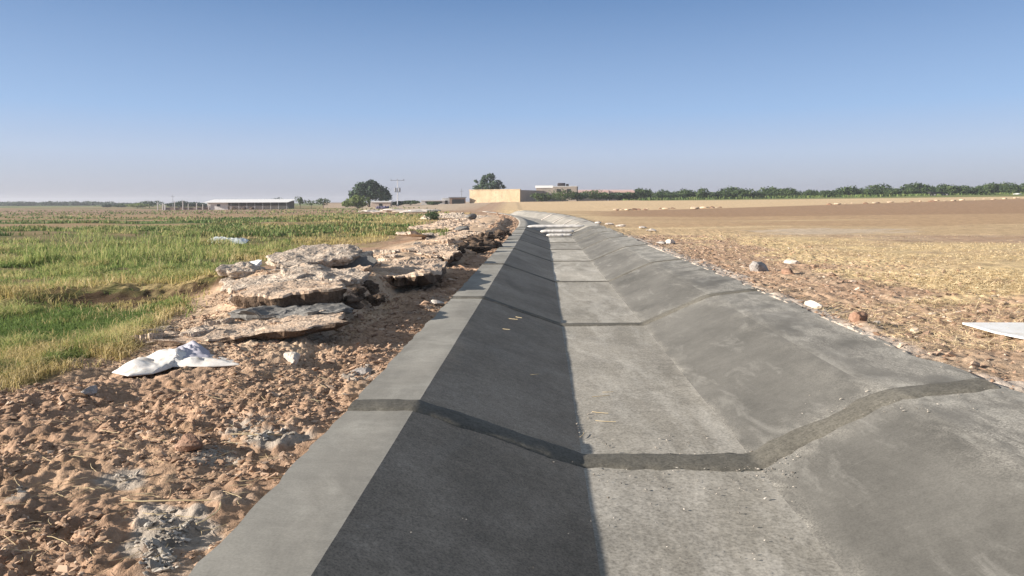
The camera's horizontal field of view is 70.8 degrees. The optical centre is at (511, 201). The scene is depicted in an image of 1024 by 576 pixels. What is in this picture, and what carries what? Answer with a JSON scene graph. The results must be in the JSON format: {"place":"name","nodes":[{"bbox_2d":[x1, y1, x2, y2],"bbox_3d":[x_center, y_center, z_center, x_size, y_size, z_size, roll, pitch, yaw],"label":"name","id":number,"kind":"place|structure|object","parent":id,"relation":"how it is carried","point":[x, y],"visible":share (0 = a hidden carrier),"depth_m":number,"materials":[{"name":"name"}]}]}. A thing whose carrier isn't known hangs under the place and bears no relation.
{"place":"outdoors","nodes":[
{"label":"outdoors","id":0,"kind":"place"},
{"bbox_2d":[0,223,311,377],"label":"green grass","id":1,"kind":"structure","parent":0,"point":[10,312],"depth_m":14.66,"materials":[{"name":"plant"}]},
{"bbox_2d":[0,194,1023,575],"bbox_3d":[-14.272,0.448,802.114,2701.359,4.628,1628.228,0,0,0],"label":"ground","id":2,"kind":"structure","parent":0,"point":[948,222],"depth_m":8.43,"materials":[{"name":"soil"}]},
{"bbox_2d":[0,201,135,205],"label":"wood","id":3,"kind":"object","parent":2,"relation":"on","point":[57,203],"visible":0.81,"depth_m":465.49,"materials":[{"name":"green plant"}]},
{"bbox_2d":[81,385,97,395],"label":"stone","id":4,"kind":"object","parent":2,"relation":"on","point":[90,390],"visible":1,"depth_m":6.04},
{"bbox_2d":[11,229,204,266],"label":"tall weeds","id":5,"kind":"object","parent":2,"relation":"on","point":[113,255],"visible":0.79,"depth_m":20.73,"materials":[{"name":"green plant"}]},
{"bbox_2d":[125,203,148,207],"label":"bush","id":6,"kind":"object","parent":2,"relation":"on","point":[137,205],"visible":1,"depth_m":260.70,"materials":[{"name":"green plant"}]},
{"bbox_2d":[136,201,164,207],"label":"tree","id":7,"kind":"object","parent":2,"relation":"on","point":[151,203],"visible":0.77,"depth_m":269.20,"materials":[{"name":"green plant"}]},
{"bbox_2d":[150,325,172,328],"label":"lining fragment","id":8,"kind":"object","parent":2,"relation":"on","point":[168,326],"visible":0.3,"depth_m":8.67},
{"bbox_2d":[140,328,170,333],"bbox_3d":[-4.292,1.556,8.523,0.363,0.115,0.566,-14,-14,34],"label":"lining fragment","id":9,"kind":"object","parent":8,"relation":"on","point":[161,330],"visible":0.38,"depth_m":8.40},
{"bbox_2d":[163,330,180,338],"bbox_3d":[-3.740,1.520,8.280,0.511,0.096,0.434,-3,-3,-7],"label":"lining fragment","id":10,"kind":"object","parent":2,"relation":"on","point":[173,336],"visible":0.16,"depth_m":8.07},
{"bbox_2d":[112,340,239,376],"bbox_3d":[-3.362,1.550,7.097,1.209,0.168,0.944,0,0,42],"label":"empty sack","id":11,"kind":"object","parent":2,"relation":"on","point":[192,353],"visible":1,"depth_m":7.05,"materials":[{"name":"plastic"}]},
{"bbox_2d":[0,370,354,575],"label":"stones","id":12,"kind":"object","parent":2,"relation":"on","point":[85,488],"visible":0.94,"depth_m":4.10,"materials":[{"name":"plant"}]},
{"bbox_2d":[157,200,209,209],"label":"stock fence","id":13,"kind":"object","parent":2,"relation":"on","point":[188,207],"visible":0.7,"depth_m":199.96,"materials":[{"name":"metal"}]},
{"bbox_2d":[174,433,202,451],"bbox_3d":[-2.120,1.587,4.723,0.201,0.102,0.164,0,0,19],"label":"stone","id":14,"kind":"object","parent":2,"relation":"on","point":[188,442],"visible":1,"depth_m":4.68,"materials":[{"name":"stone"}]},
{"bbox_2d":[204,317,234,325],"bbox_3d":[-3.596,1.487,8.862,0.358,0.092,0.275,-7,-12,-17],"label":"lining fragment","id":15,"kind":"object","parent":2,"relation":"on","point":[229,320],"visible":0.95,"depth_m":8.76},
{"bbox_2d":[0,269,440,575],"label":"soil clods","id":16,"kind":"object","parent":2,"relation":"on","point":[59,567],"visible":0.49,"depth_m":5.55,"materials":[{"name":"soil"}]},
{"bbox_2d":[0,206,448,237],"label":"field weeds","id":17,"kind":"object","parent":2,"relation":"on","point":[228,227],"visible":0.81,"depth_m":49.42,"materials":[{"name":"plant"}]},
{"bbox_2d":[211,236,248,243],"bbox_3d":[-12.162,1.603,30.834,1.680,0.205,5.457,0,0,-18],"label":"plastic sheet","id":18,"kind":"object","parent":2,"relation":"on","point":[243,240],"visible":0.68,"depth_m":29.71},
{"bbox_2d":[0,209,475,391],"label":"dry grass","id":19,"kind":"structure","parent":2,"relation":"on","point":[39,370],"depth_m":10.14,"materials":[{"name":"plant"}]},
{"bbox_2d":[144,312,350,346],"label":"rock slab","id":20,"kind":"structure","parent":2,"relation":"on","point":[292,326],"depth_m":8.05,"materials":[{"name":"stone"}]},
{"bbox_2d":[180,325,215,337],"bbox_3d":[-3.542,1.475,8.144,0.387,0.102,0.245,-8,6,-43],"label":"lining fragment","id":21,"kind":"object","parent":20,"relation":"on","point":[195,331],"visible":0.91,"depth_m":8.08,"materials":[{"name":"concrete"}]},
{"bbox_2d":[227,302,353,320],"bbox_3d":[-2.854,1.383,9.355,1.596,0.160,1.026,0,2,6],"label":"concrete slab","id":22,"kind":"object","parent":20,"relation":"on","point":[263,312],"depth_m":9.06,"materials":[{"name":"concrete"}]},
{"bbox_2d":[229,280,346,307],"bbox_3d":[-3.047,1.270,9.952,1.611,0.234,1.194,-3,3,-3],"label":"concrete slab","id":23,"kind":"object","parent":22,"relation":"on","point":[292,293],"depth_m":9.56,"materials":[{"name":"concrete"}]},
{"bbox_2d":[203,199,294,209],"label":"barn","id":24,"kind":"structure","parent":2,"relation":"on","point":[223,204],"depth_m":200.73,"materials":[{"name":"white metal"}]},
{"bbox_2d":[219,262,322,293],"bbox_3d":[-3.900,1.246,11.612,1.666,0.197,1.362,-8,8,-10],"label":"concrete slab","id":25,"kind":"object","parent":2,"relation":"on","point":[236,285],"depth_m":11.35,"materials":[{"name":"concrete"}]},
{"bbox_2d":[215,262,265,277],"bbox_3d":[-4.503,1.136,12.019,0.905,0.169,0.575,6,10,-32],"label":"lining fragment","id":26,"kind":"object","parent":25,"relation":"on","point":[239,269],"visible":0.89,"depth_m":11.83,"materials":[{"name":"concrete"}]},
{"bbox_2d":[281,264,371,285],"bbox_3d":[-3.040,1.199,11.540,1.414,0.214,1.142,4,9,12],"label":"concrete slab","id":27,"kind":"object","parent":25,"relation":"on","point":[325,273],"depth_m":11.53,"materials":[{"name":"concrete"}]},
{"bbox_2d":[325,278,356,285],"bbox_3d":[-2.713,1.253,11.271,0.714,0.136,0.550,-7,-3,32],"label":"lining fragment","id":28,"kind":"object","parent":27,"relation":"on","point":[348,281],"visible":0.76,"depth_m":11.05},
{"bbox_2d":[283,352,299,364],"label":"stone","id":29,"kind":"object","parent":2,"relation":"on","point":[292,357],"visible":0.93,"depth_m":7.20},
{"bbox_2d":[324,203,354,207],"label":"mud wall","id":30,"kind":"structure","parent":2,"relation":"on","point":[334,205],"depth_m":196.00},
{"bbox_2d":[339,295,363,310],"bbox_3d":[-2.260,1.407,9.896,0.417,0.234,0.374,0,0,9],"label":"earth clod","id":31,"kind":"object","parent":2,"relation":"on","point":[351,301],"visible":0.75,"depth_m":9.81,"materials":[{"name":"soil"}]},
{"bbox_2d":[330,251,373,267],"bbox_3d":[-3.200,1.114,13.789,1.115,0.216,0.802,-7,5,20],"label":"concrete slab","id":32,"kind":"object","parent":2,"relation":"on","point":[366,253],"depth_m":13.71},
{"bbox_2d":[265,244,361,268],"bbox_3d":[-3.603,1.008,13.245,1.766,0.195,1.159,-5,14,-25],"label":"concrete slab","id":33,"kind":"object","parent":32,"relation":"on","point":[327,255],"depth_m":13.07,"materials":[{"name":"concrete"}]},
{"bbox_2d":[341,195,370,208],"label":"shrub","id":34,"kind":"object","parent":2,"relation":"on","point":[356,201],"visible":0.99,"depth_m":164.22,"materials":[{"name":"green plant"}]},
{"bbox_2d":[350,287,366,299],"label":"earth clod","id":35,"kind":"object","parent":2,"relation":"on","point":[359,291],"visible":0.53,"depth_m":10.75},
{"bbox_2d":[352,367,371,375],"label":"stone","id":36,"kind":"object","parent":2,"relation":"on","point":[361,370],"visible":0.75,"depth_m":7.08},
{"bbox_2d":[354,265,372,271],"bbox_3d":[-2.736,1.209,12.573,0.615,0.120,0.462,-6,8,32],"label":"lining fragment","id":37,"kind":"object","parent":2,"relation":"on","point":[369,268],"visible":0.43,"depth_m":12.47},
{"bbox_2d":[348,179,392,206],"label":"tree","id":38,"kind":"object","parent":2,"relation":"on","point":[372,190],"visible":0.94,"depth_m":198.34,"materials":[{"name":"green plant"}]},
{"bbox_2d":[361,280,379,293],"bbox_3d":[-2.343,1.408,11.638,0.515,0.291,0.360,0,0,22],"label":"earth clod","id":39,"kind":"object","parent":2,"relation":"on","point":[372,286],"visible":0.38,"depth_m":11.49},
{"bbox_2d":[365,293,385,305],"bbox_3d":[-2.028,1.471,10.841,0.344,0.192,0.289,0,0,24],"label":"earth clod","id":40,"kind":"object","parent":2,"relation":"on","point":[376,299],"visible":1,"depth_m":10.76,"materials":[{"name":"soil"}]},
{"bbox_2d":[371,201,392,207],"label":"shed","id":41,"kind":"structure","parent":2,"relation":"on","point":[380,203],"depth_m":189.97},
{"bbox_2d":[380,250,400,254],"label":"lining fragment","id":42,"kind":"object","parent":2,"relation":"on","point":[384,252],"visible":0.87,"depth_m":19.86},
{"bbox_2d":[379,209,412,211],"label":"earth heap","id":43,"kind":"object","parent":2,"relation":"on","point":[391,210],"visible":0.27,"depth_m":103.43,"materials":[{"name":"soil"}]},
{"bbox_2d":[372,256,448,287],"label":"concrete slab","id":44,"kind":"structure","parent":2,"relation":"on","point":[418,271],"depth_m":13.75,"materials":[{"name":"concrete"}]},
{"bbox_2d":[333,256,376,268],"bbox_3d":[-2.943,1.222,13.224,0.920,0.586,0.091,4,-27,10],"label":"concrete slab","id":45,"kind":"object","parent":44,"relation":"on","point":[366,261],"depth_m":13.21,"materials":[{"name":"concrete"}]},
{"bbox_2d":[399,209,440,212],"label":"earth heap","id":46,"kind":"object","parent":2,"relation":"on","point":[418,210],"visible":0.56,"depth_m":98.40,"materials":[{"name":"soil"}]},
{"bbox_2d":[335,212,517,332],"bbox_3d":[-1.077,1.450,44.010,3.227,0.632,70.070,0,0,0],"label":"bank rubble","id":47,"kind":"object","parent":2,"relation":"on","point":[466,262],"visible":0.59,"depth_m":13.43,"materials":[{"name":"concrete"},{"name":"stone"},{"name":"soil"}]},
{"bbox_2d":[420,200,444,204],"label":"shed","id":48,"kind":"structure","parent":2,"relation":"on","point":[423,202],"depth_m":213.79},
{"bbox_2d":[424,210,441,219],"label":"bush","id":49,"kind":"object","parent":2,"relation":"on","point":[433,215],"visible":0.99,"depth_m":61.77,"materials":[{"name":"green plant"}]},
{"bbox_2d":[407,223,462,230],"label":"concrete slab","id":50,"kind":"structure","parent":2,"relation":"on","point":[432,226],"depth_m":39.85,"materials":[{"name":"concrete"}]},
{"bbox_2d":[412,244,462,262],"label":"concrete slab","id":51,"kind":"structure","parent":2,"relation":"on","point":[450,254],"depth_m":18.88,"materials":[{"name":"concrete"}]},
{"bbox_2d":[420,212,466,218],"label":"concrete slab","id":52,"kind":"structure","parent":2,"relation":"on","point":[453,215],"depth_m":66.89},
{"bbox_2d":[422,231,467,243],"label":"concrete slab","id":53,"kind":"structure","parent":2,"relation":"on","point":[442,237],"depth_m":28.45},
{"bbox_2d":[395,230,433,236],"bbox_3d":[-3.862,1.288,28.978,1.291,0.199,1.868,7,-6,-30],"label":"concrete slab","id":54,"kind":"object","parent":53,"relation":"on","point":[413,233],"depth_m":28.54,"materials":[{"name":"concrete"}]},
{"bbox_2d":[435,218,479,224],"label":"concrete slab","id":55,"kind":"structure","parent":2,"relation":"on","point":[463,221],"depth_m":49.88,"materials":[{"name":"concrete"}]},
{"bbox_2d":[448,197,466,203],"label":"shed","id":56,"kind":"structure","parent":2,"relation":"on","point":[457,200],"depth_m":205.95,"materials":[{"name":"grey brick"}]},
{"bbox_2d":[447,242,468,253],"bbox_3d":[-1.683,1.468,22.533,0.713,0.436,0.874,0,0,-16],"label":"earth clod","id":57,"kind":"object","parent":2,"relation":"on","point":[462,246],"visible":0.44,"depth_m":22.42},
{"bbox_2d":[459,237,482,243],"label":"earth clod","id":58,"kind":"object","parent":2,"relation":"on","point":[470,240],"visible":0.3,"depth_m":25.25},
{"bbox_2d":[466,242,495,252],"bbox_3d":[-0.999,1.467,23.002,0.978,0.388,0.629,0,0,-29],"label":"earth clod","id":59,"kind":"object","parent":2,"relation":"on","point":[480,247],"visible":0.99,"depth_m":22.89,"materials":[{"name":"soil"}]},
{"bbox_2d":[471,232,496,241],"bbox_3d":[-1.082,1.460,28.075,0.947,0.571,1.160,0,0,33],"label":"earth clod","id":60,"kind":"object","parent":2,"relation":"on","point":[482,235],"visible":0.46,"depth_m":27.73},
{"bbox_2d":[472,173,506,189],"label":"tree","id":61,"kind":"object","parent":2,"relation":"on","point":[484,183],"visible":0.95,"depth_m":220.98,"materials":[{"name":"green plant"}]},
{"bbox_2d":[12,298,970,575],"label":"cement crumbs","id":62,"kind":"object","parent":2,"relation":"on","point":[156,564],"visible":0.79,"depth_m":3.48,"materials":[{"name":"concrete"}]},
{"bbox_2d":[484,238,502,247],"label":"earth clod","id":63,"kind":"object","parent":2,"relation":"on","point":[496,243],"visible":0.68,"depth_m":25.35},
{"bbox_2d":[493,229,511,236],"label":"earth clod","id":64,"kind":"object","parent":2,"relation":"on","point":[504,233],"visible":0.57,"depth_m":33.30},
{"bbox_2d":[470,189,542,202],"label":"building","id":65,"kind":"structure","parent":2,"relation":"on","point":[496,195],"depth_m":203.80,"materials":[{"name":"beige paint"}]},
{"bbox_2d":[530,193,550,201],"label":"bush","id":66,"kind":"object","parent":2,"relation":"on","point":[541,196],"visible":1,"depth_m":192.78,"materials":[{"name":"green plant"}]},
{"bbox_2d":[535,186,577,200],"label":"house","id":67,"kind":"structure","parent":2,"relation":"on","point":[544,189],"depth_m":212.42,"materials":[{"name":"white brick"}]},
{"bbox_2d":[546,188,580,200],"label":"bush","id":68,"kind":"object","parent":2,"relation":"on","point":[559,194],"visible":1,"depth_m":190.57,"materials":[{"name":"green plant"}]},
{"bbox_2d":[568,192,588,200],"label":"bush","id":69,"kind":"object","parent":2,"relation":"on","point":[581,196],"visible":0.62,"depth_m":194.79,"materials":[{"name":"green plant"}]},
{"bbox_2d":[578,190,608,200],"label":"shed","id":70,"kind":"structure","parent":2,"relation":"on","point":[586,198],"depth_m":222.05,"materials":[{"name":"pink metal"}]},
{"bbox_2d":[583,189,611,200],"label":"bush","id":71,"kind":"object","parent":2,"relation":"on","point":[599,196],"visible":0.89,"depth_m":198.90,"materials":[{"name":"green plant"}]},
{"bbox_2d":[607,192,628,200],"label":"bush","id":72,"kind":"object","parent":2,"relation":"on","point":[616,196],"visible":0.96,"depth_m":201.40,"materials":[{"name":"green plant"}]},
{"bbox_2d":[608,190,634,200],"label":"shed","id":73,"kind":"structure","parent":2,"relation":"on","point":[620,191],"depth_m":224.04,"materials":[{"name":"pink metal"}]},
{"bbox_2d":[619,192,638,199],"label":"bush","id":74,"kind":"object","parent":2,"relation":"on","point":[633,195],"visible":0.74,"depth_m":203.84,"materials":[{"name":"green plant"}]},
{"bbox_2d":[635,189,651,198],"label":"orchard tree","id":75,"kind":"object","parent":2,"relation":"on","point":[642,193],"visible":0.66,"depth_m":225.54,"materials":[{"name":"green plant"}]},
{"bbox_2d":[677,188,695,197],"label":"orchard tree","id":76,"kind":"object","parent":2,"relation":"on","point":[686,193],"visible":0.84,"depth_m":227.87,"materials":[{"name":"green plant"}]},
{"bbox_2d":[695,187,709,198],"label":"orchard tree","id":77,"kind":"object","parent":2,"relation":"on","point":[701,192],"visible":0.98,"depth_m":222.21,"materials":[{"name":"green plant"}]},
{"bbox_2d":[715,191,730,197],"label":"orchard tree","id":78,"kind":"object","parent":2,"relation":"on","point":[723,194],"visible":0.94,"depth_m":222.72,"materials":[{"name":"green plant"}]},
{"bbox_2d":[718,185,739,194],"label":"orchard tree","id":79,"kind":"object","parent":2,"relation":"on","point":[729,190],"visible":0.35,"depth_m":232.79,"materials":[{"name":"green plant"}]},
{"bbox_2d":[730,188,754,197],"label":"orchard tree","id":80,"kind":"object","parent":2,"relation":"on","point":[741,192],"visible":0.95,"depth_m":222.34,"materials":[{"name":"green plant"}]},
{"bbox_2d":[749,261,768,270],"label":"boulder","id":81,"kind":"object","parent":2,"relation":"on","point":[757,266],"visible":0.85,"depth_m":15.62,"materials":[{"name":"grey stone"}]},
{"bbox_2d":[759,186,780,195],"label":"orchard tree","id":82,"kind":"object","parent":2,"relation":"on","point":[771,189],"visible":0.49,"depth_m":232.63,"materials":[{"name":"green plant"}]},
{"bbox_2d":[781,268,793,274],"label":"stone","id":83,"kind":"object","parent":2,"relation":"on","point":[784,271],"visible":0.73,"depth_m":14.83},
{"bbox_2d":[778,187,797,197],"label":"orchard tree","id":84,"kind":"object","parent":2,"relation":"on","point":[791,192],"visible":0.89,"depth_m":223.63,"materials":[{"name":"green plant"}]},
{"bbox_2d":[800,189,817,195],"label":"orchard tree","id":85,"kind":"object","parent":2,"relation":"on","point":[808,192],"visible":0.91,"depth_m":228.89,"materials":[{"name":"green plant"}]},
{"bbox_2d":[804,300,822,308],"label":"stone","id":86,"kind":"object","parent":2,"relation":"on","point":[813,304],"visible":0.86,"depth_m":10.10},
{"bbox_2d":[614,225,1023,350],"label":"stubble","id":87,"kind":"object","parent":2,"relation":"on","point":[910,275],"visible":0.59,"depth_m":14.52,"materials":[{"name":"plant"}]},
{"bbox_2d":[623,191,1023,199],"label":"orchard verge","id":88,"kind":"structure","parent":2,"relation":"on","point":[771,196],"depth_m":221.29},
{"bbox_2d":[627,235,1023,388],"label":"gravelly soil","id":89,"kind":"structure","parent":2,"relation":"on","point":[985,310],"depth_m":11.75,"materials":[{"name":"soil"}]},
{"bbox_2d":[818,190,834,196],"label":"orchard tree","id":90,"kind":"object","parent":2,"relation":"on","point":[828,193],"visible":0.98,"depth_m":221.32,"materials":[{"name":"green plant"}]},
{"bbox_2d":[832,188,849,195],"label":"orchard tree","id":91,"kind":"object","parent":2,"relation":"on","point":[837,192],"visible":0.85,"depth_m":227.09,"materials":[{"name":"green plant"}]},
{"bbox_2d":[838,185,862,195],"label":"orchard tree","id":92,"kind":"object","parent":2,"relation":"on","point":[856,191],"visible":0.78,"depth_m":226.53,"materials":[{"name":"green plant"}]},
{"bbox_2d":[848,311,867,321],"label":"boulder","id":93,"kind":"object","parent":2,"relation":"on","point":[856,316],"visible":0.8,"depth_m":8.59,"materials":[{"name":"red stone"}]},
{"bbox_2d":[863,187,881,196],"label":"orchard tree","id":94,"kind":"object","parent":2,"relation":"on","point":[870,191],"visible":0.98,"depth_m":222.33,"materials":[{"name":"green plant"}]},
{"bbox_2d":[865,183,892,194],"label":"orchard tree","id":95,"kind":"object","parent":2,"relation":"on","point":[877,187],"visible":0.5,"depth_m":233.42,"materials":[{"name":"green plant"}]},
{"bbox_2d":[882,187,901,195],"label":"orchard tree","id":96,"kind":"object","parent":2,"relation":"on","point":[892,192],"visible":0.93,"depth_m":225.28,"materials":[{"name":"green plant"}]},
{"bbox_2d":[902,186,922,194],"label":"orchard tree","id":97,"kind":"object","parent":2,"relation":"on","point":[909,190],"visible":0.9,"depth_m":226.65,"materials":[{"name":"green plant"}]},
{"bbox_2d":[899,182,929,192],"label":"orchard tree","id":98,"kind":"object","parent":2,"relation":"on","point":[918,186],"visible":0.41,"depth_m":232.98,"materials":[{"name":"green plant"}]},
{"bbox_2d":[921,185,935,193],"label":"orchard tree","id":99,"kind":"object","parent":2,"relation":"on","point":[926,190],"visible":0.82,"depth_m":228.42,"materials":[{"name":"green plant"}]},
{"bbox_2d":[936,184,949,194],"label":"orchard tree","id":100,"kind":"object","parent":2,"relation":"on","point":[941,188],"visible":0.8,"depth_m":224.47,"materials":[{"name":"green plant"}]},
{"bbox_2d":[945,184,972,194],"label":"orchard tree","id":101,"kind":"object","parent":2,"relation":"on","point":[956,189],"visible":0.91,"depth_m":222.21,"materials":[{"name":"green plant"}]},
{"bbox_2d":[968,187,988,193],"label":"orchard tree","id":102,"kind":"object","parent":2,"relation":"on","point":[976,190],"visible":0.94,"depth_m":221.85,"materials":[{"name":"green plant"}]},
{"bbox_2d":[977,182,1002,193],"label":"orchard tree","id":103,"kind":"object","parent":2,"relation":"on","point":[992,187],"visible":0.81,"depth_m":228.41,"materials":[{"name":"green plant"}]},
{"bbox_2d":[962,322,1023,338],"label":"white board","id":104,"kind":"object","parent":2,"relation":"on","point":[1015,329],"visible":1,"depth_m":8.34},
{"bbox_2d":[999,185,1020,194],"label":"orchard tree","id":105,"kind":"object","parent":2,"relation":"on","point":[1008,189],"visible":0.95,"depth_m":223.66,"materials":[{"name":"green plant"}]},
{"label":"concrete slab","id":106,"kind":"object","parent":2,"relation":"on","visible":0},
{"bbox_2d":[129,332,175,345],"bbox_3d":[-4.052,1.545,8.103,0.450,0.130,0.484,-14,-11,24],"label":"lining fragment","id":107,"kind":"object","parent":106,"relation":"on","point":[160,335],"visible":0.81,"depth_m":7.90,"materials":[{"name":"concrete"}]},
{"bbox_2d":[0,0,1023,203],"label":"sky","id":108,"kind":"structure","parent":0,"point":[117,101],"materials":[{"name":"blue"}]},
{"bbox_2d":[188,210,1023,575],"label":"irrigation canal","id":109,"kind":"structure","parent":0,"point":[430,438],"depth_m":5.30,"materials":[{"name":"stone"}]},
{"bbox_2d":[527,224,583,227],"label":"sandbag","id":110,"kind":"object","parent":109,"relation":"on","point":[556,226],"visible":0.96,"depth_m":45.35,"materials":[{"name":"fabric"}]},
{"bbox_2d":[540,229,573,232],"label":"sandbag","id":111,"kind":"object","parent":109,"relation":"on","point":[558,231],"visible":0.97,"depth_m":43.47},
{"bbox_2d":[546,233,571,236],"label":"sandbag","id":112,"kind":"object","parent":109,"relation":"in","point":[557,235],"visible":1,"depth_m":41.68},
{"bbox_2d":[411,321,984,571],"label":"mortar crumbs","id":113,"kind":"object","parent":109,"relation":"on","point":[704,468],"visible":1,"depth_m":5.41,"materials":[{"name":"concrete"}]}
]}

